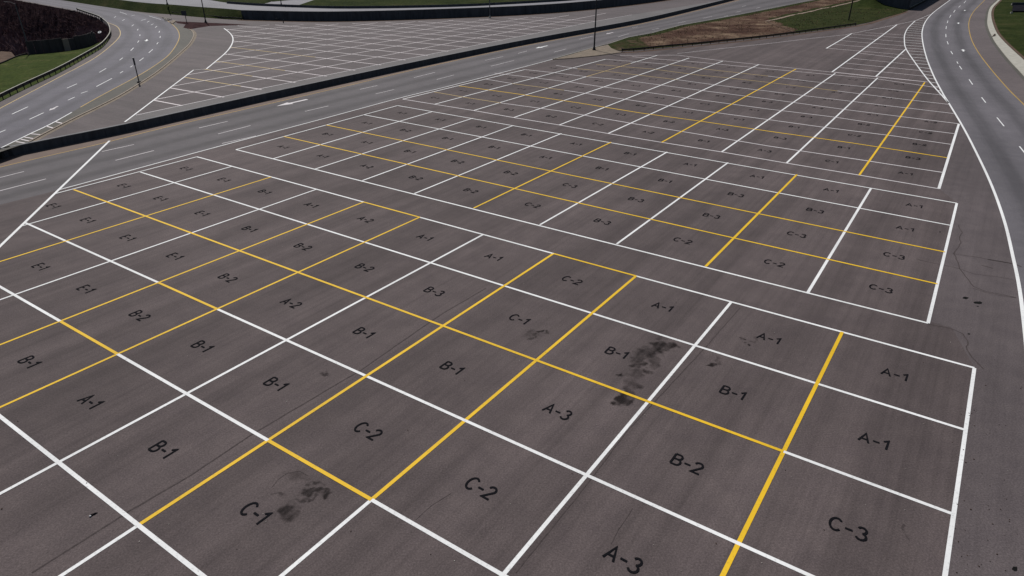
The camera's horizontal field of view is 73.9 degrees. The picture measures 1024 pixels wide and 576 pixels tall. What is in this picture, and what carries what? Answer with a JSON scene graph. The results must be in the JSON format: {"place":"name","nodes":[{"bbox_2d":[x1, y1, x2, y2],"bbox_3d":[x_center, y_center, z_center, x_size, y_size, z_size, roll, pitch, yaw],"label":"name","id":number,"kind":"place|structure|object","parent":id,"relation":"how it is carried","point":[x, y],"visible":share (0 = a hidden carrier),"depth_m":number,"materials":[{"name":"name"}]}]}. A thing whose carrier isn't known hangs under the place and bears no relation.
{"place":"outdoors","nodes":[
{"label":"outdoors","id":0,"kind":"place"},
{"bbox_2d":[0,51,13,61],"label":"dirt bank","id":1,"kind":"structure","parent":0,"point":[4,56],"depth_m":191.87,"materials":[{"name":"brown soil"}]},
{"bbox_2d":[0,39,107,100],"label":"lawn","id":2,"kind":"structure","parent":0,"point":[17,70],"depth_m":174.16,"materials":[{"name":"green plant"}]},
{"bbox_2d":[0,53,27,63],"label":"timber edging","id":3,"kind":"object","parent":2,"relation":"on","point":[13,57],"visible":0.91,"depth_m":189.67,"materials":[{"name":"brown wood"}]},
{"bbox_2d":[0,0,107,40],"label":"ravine slope","id":4,"kind":"structure","parent":0,"point":[46,17],"depth_m":331.27,"materials":[{"name":"black soil"}]},
{"bbox_2d":[0,0,109,55],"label":"brush","id":5,"kind":"object","parent":4,"relation":"on","point":[12,41],"visible":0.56,"depth_m":309.90,"materials":[{"name":"brown plant"}]},
{"bbox_2d":[0,0,179,147],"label":"curved ramp","id":6,"kind":"structure","parent":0,"point":[147,42],"depth_m":163.19,"materials":[{"name":"grey asphalt"}]},
{"bbox_2d":[64,0,241,19],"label":"grass slope","id":7,"kind":"structure","parent":0,"point":[192,11],"depth_m":291.66,"materials":[{"name":"green plant"}]},
{"bbox_2d":[213,0,273,3],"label":"hills","id":8,"kind":"structure","parent":0,"point":[257,1],"depth_m":302.05,"materials":[{"name":"green plant"}]},
{"bbox_2d":[126,0,591,10],"bbox_3d":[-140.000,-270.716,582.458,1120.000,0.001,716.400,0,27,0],"label":"road","id":9,"kind":"structure","parent":0,"point":[210,4],"depth_m":287.99,"materials":[{"name":"grey asphalt"}]},
{"bbox_2d":[227,0,570,8],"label":"concrete barrier","id":10,"kind":"object","parent":9,"relation":"on","point":[397,6],"visible":0.98,"depth_m":281.88,"materials":[{"name":"grey concrete"}]},
{"bbox_2d":[0,0,718,141],"bbox_3d":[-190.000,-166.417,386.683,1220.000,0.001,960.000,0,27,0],"label":"terrace","id":11,"kind":"structure","parent":0,"point":[209,46],"depth_m":198.80,"materials":[{"name":"asphalt"}]},
{"bbox_2d":[0,8,111,99],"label":"guardrail","id":12,"kind":"object","parent":11,"relation":"on","point":[14,88],"visible":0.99,"depth_m":165.00,"materials":[{"name":"metal"}]},
{"bbox_2d":[0,24,192,151],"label":"gutter strip","id":13,"kind":"object","parent":11,"relation":"on","point":[186,36],"visible":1,"depth_m":143.89,"materials":[{"name":"grey concrete"}]},
{"bbox_2d":[132,57,140,82],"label":"sign post","id":14,"kind":"object","parent":13,"relation":"on","point":[138,81],"visible":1,"depth_m":150.42,"materials":[{"name":"grey metal"}]},
{"bbox_2d":[28,29,196,141],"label":"kerb","id":15,"kind":"structure","parent":11,"relation":"on","point":[46,133],"depth_m":138.41,"materials":[{"name":"concrete"}]},
{"bbox_2d":[174,12,241,19],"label":"guardrail","id":16,"kind":"object","parent":11,"relation":"on","point":[222,16],"visible":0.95,"depth_m":270.53,"materials":[{"name":"metal"}]},
{"bbox_2d":[176,21,243,28],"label":"soil verge","id":17,"kind":"structure","parent":11,"relation":"on","point":[190,25],"depth_m":254.04,"materials":[{"name":"brown soil"}]},
{"bbox_2d":[181,11,186,22],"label":"road sign","id":18,"kind":"object","parent":17,"relation":"on","point":[183,13],"visible":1,"depth_m":257.04,"materials":[{"name":"grey metal"}]},
{"bbox_2d":[124,13,627,121],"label":"stall block","id":19,"kind":"structure","parent":11,"relation":"on","point":[320,52],"depth_m":195.12,"materials":[{"name":"white paint"}]},
{"bbox_2d":[241,0,659,20],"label":"retaining wall","id":20,"kind":"structure","parent":11,"relation":"on","point":[388,14],"depth_m":272.13,"materials":[{"name":"concrete"}]},
{"bbox_2d":[0,0,736,166],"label":"hard shoulder","id":21,"kind":"object","parent":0,"point":[35,154],"visible":1,"depth_m":130.36},
{"bbox_2d":[0,0,809,204],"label":"highway","id":22,"kind":"structure","parent":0,"point":[34,177],"depth_m":130.35,"materials":[{"name":"grey asphalt"}]},
{"bbox_2d":[300,0,532,5],"bbox_3d":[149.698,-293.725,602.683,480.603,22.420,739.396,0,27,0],"label":"hills","id":23,"kind":"structure","parent":0,"point":[369,2],"depth_m":294.14,"materials":[{"name":"green plant"}]},
{"bbox_2d":[126,0,719,121],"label":"wall strip","id":24,"kind":"object","parent":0,"point":[364,69],"depth_m":176.35,"materials":[{"name":"black concrete"}]},
{"bbox_2d":[239,0,669,21],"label":"dirt verge","id":25,"kind":"structure","parent":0,"point":[461,17],"depth_m":276.52,"materials":[{"name":"brown soil"}]},
{"bbox_2d":[0,0,1021,575],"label":"parking lot","id":26,"kind":"structure","parent":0,"point":[48,526],"depth_m":57.67,"materials":[{"name":"grey asphalt"}]},
{"bbox_2d":[0,141,975,575],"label":"stall block","id":27,"kind":"structure","parent":26,"relation":"on","point":[530,541],"depth_m":48.91,"materials":[{"name":"white paint"}]},
{"bbox_2d":[1,257,1020,572],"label":"leaf litter","id":28,"kind":"object","parent":26,"relation":"on","point":[963,449],"visible":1,"depth_m":40.16,"materials":[{"name":"brown plant"}]},
{"bbox_2d":[553,45,621,59],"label":"traffic island","id":29,"kind":"structure","parent":26,"relation":"on","point":[604,50],"depth_m":200.15,"materials":[{"name":"beige concrete"}]},
{"bbox_2d":[592,0,596,49],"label":"lamp post","id":30,"kind":"object","parent":29,"relation":"on","point":[595,27],"visible":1,"depth_m":201.81,"materials":[{"name":"grey metal"}]},
{"bbox_2d":[236,105,957,323],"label":"stall block","id":31,"kind":"structure","parent":26,"relation":"on","point":[838,242],"depth_m":86.22,"materials":[{"name":"white paint"}]},
{"bbox_2d":[553,1,807,58],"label":"kerb","id":32,"kind":"structure","parent":26,"relation":"on","point":[665,29],"depth_m":246.83,"materials":[{"name":"concrete"}]},
{"bbox_2d":[404,55,959,188],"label":"stall block","id":33,"kind":"structure","parent":26,"relation":"on","point":[946,162],"depth_m":133.31,"materials":[{"name":"white paint"}]},
{"bbox_2d":[621,23,855,51],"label":"curb","id":34,"kind":"structure","parent":26,"relation":"on","point":[727,40],"depth_m":222.40,"materials":[{"name":"concrete"}]},
{"bbox_2d":[827,25,924,81],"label":"stall block","id":35,"kind":"structure","parent":26,"relation":"on","point":[870,54],"depth_m":194.32,"materials":[{"name":"white paint"}]},
{"bbox_2d":[622,11,906,52],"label":"dirt verge","id":36,"kind":"structure","parent":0,"point":[773,37],"depth_m":231.53,"materials":[{"name":"brown soil"}]},
{"bbox_2d":[608,0,926,50],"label":"grass island","id":37,"kind":"structure","parent":0,"point":[702,27],"depth_m":265.32,"materials":[{"name":"green plant"}]},
{"bbox_2d":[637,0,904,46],"bbox_3d":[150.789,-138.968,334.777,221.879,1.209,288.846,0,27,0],"label":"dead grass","id":38,"kind":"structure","parent":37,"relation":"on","point":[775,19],"depth_m":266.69,"materials":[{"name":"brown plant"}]},
{"bbox_2d":[637,0,905,44],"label":"grass tufts","id":39,"kind":"object","parent":37,"relation":"on","point":[760,26],"visible":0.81,"depth_m":265.05,"materials":[{"name":"green plant"}]},
{"bbox_2d":[909,0,925,9],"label":"guardrail","id":40,"kind":"object","parent":37,"relation":"on","point":[913,6],"visible":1,"depth_m":336.04,"materials":[{"name":"metal"}]},
{"bbox_2d":[767,0,858,20],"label":"footpath","id":41,"kind":"structure","parent":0,"point":[810,11],"depth_m":306.63,"materials":[{"name":"grey concrete"}]},
{"bbox_2d":[849,0,899,8],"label":"grass bank","id":42,"kind":"structure","parent":0,"point":[868,4],"depth_m":324.47,"materials":[{"name":"green plant"}]},
{"bbox_2d":[904,0,1023,338],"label":"road","id":43,"kind":"structure","parent":0,"point":[986,105],"depth_m":135.75,"materials":[{"name":"grey asphalt"}]},
{"bbox_2d":[930,125,1023,575],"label":"apron","id":44,"kind":"object","parent":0,"point":[991,486],"visible":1,"depth_m":53.75,"materials":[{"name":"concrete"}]},
{"bbox_2d":[969,0,1023,102],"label":"shoulder","id":45,"kind":"object","parent":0,"point":[1010,78],"visible":0.99,"depth_m":197.73},
{"bbox_2d":[985,0,1023,80],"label":"sidewalk","id":46,"kind":"structure","parent":0,"point":[1013,59],"depth_m":213.02,"materials":[{"name":"concrete"}]},
{"bbox_2d":[991,0,1023,58],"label":"grass bank","id":47,"kind":"structure","parent":0,"point":[1010,26],"depth_m":265.21,"materials":[{"name":"green plant"}]},
{"bbox_2d":[1011,2,1023,5],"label":"wall","id":48,"kind":"structure","parent":47,"relation":"on","point":[1017,3],"depth_m":333.68,"materials":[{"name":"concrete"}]},
{"bbox_2d":[1012,5,1023,11],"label":"asphalt pad","id":49,"kind":"object","parent":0,"point":[1017,8],"visible":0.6,"depth_m":315.96,"materials":[{"name":"grey asphalt"}]},
{"label":"ground","id":50,"kind":"structure","parent":0,"visible":0},
{"bbox_2d":[0,0,731,157],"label":"retaining wall","id":51,"kind":"structure","parent":50,"relation":"on","point":[33,146],"depth_m":142.32,"materials":[{"name":"concrete"}]},
{"bbox_2d":[877,0,922,9],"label":"abutment wall","id":52,"kind":"structure","parent":50,"relation":"on","point":[903,4],"depth_m":323.51,"materials":[{"name":"concrete"}]},
{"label":"ravine slope","id":53,"kind":"structure","parent":0,"visible":0},
{"bbox_2d":[11,2,28,53],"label":"lamp post","id":54,"kind":"object","parent":53,"relation":"on","point":[20,23],"visible":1,"depth_m":193.29,"materials":[{"name":"grey metal"}]},
{"bbox_2d":[25,31,96,54],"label":"panel fence","id":55,"kind":"object","parent":53,"relation":"on","point":[68,44],"visible":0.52,"depth_m":200.86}
]}

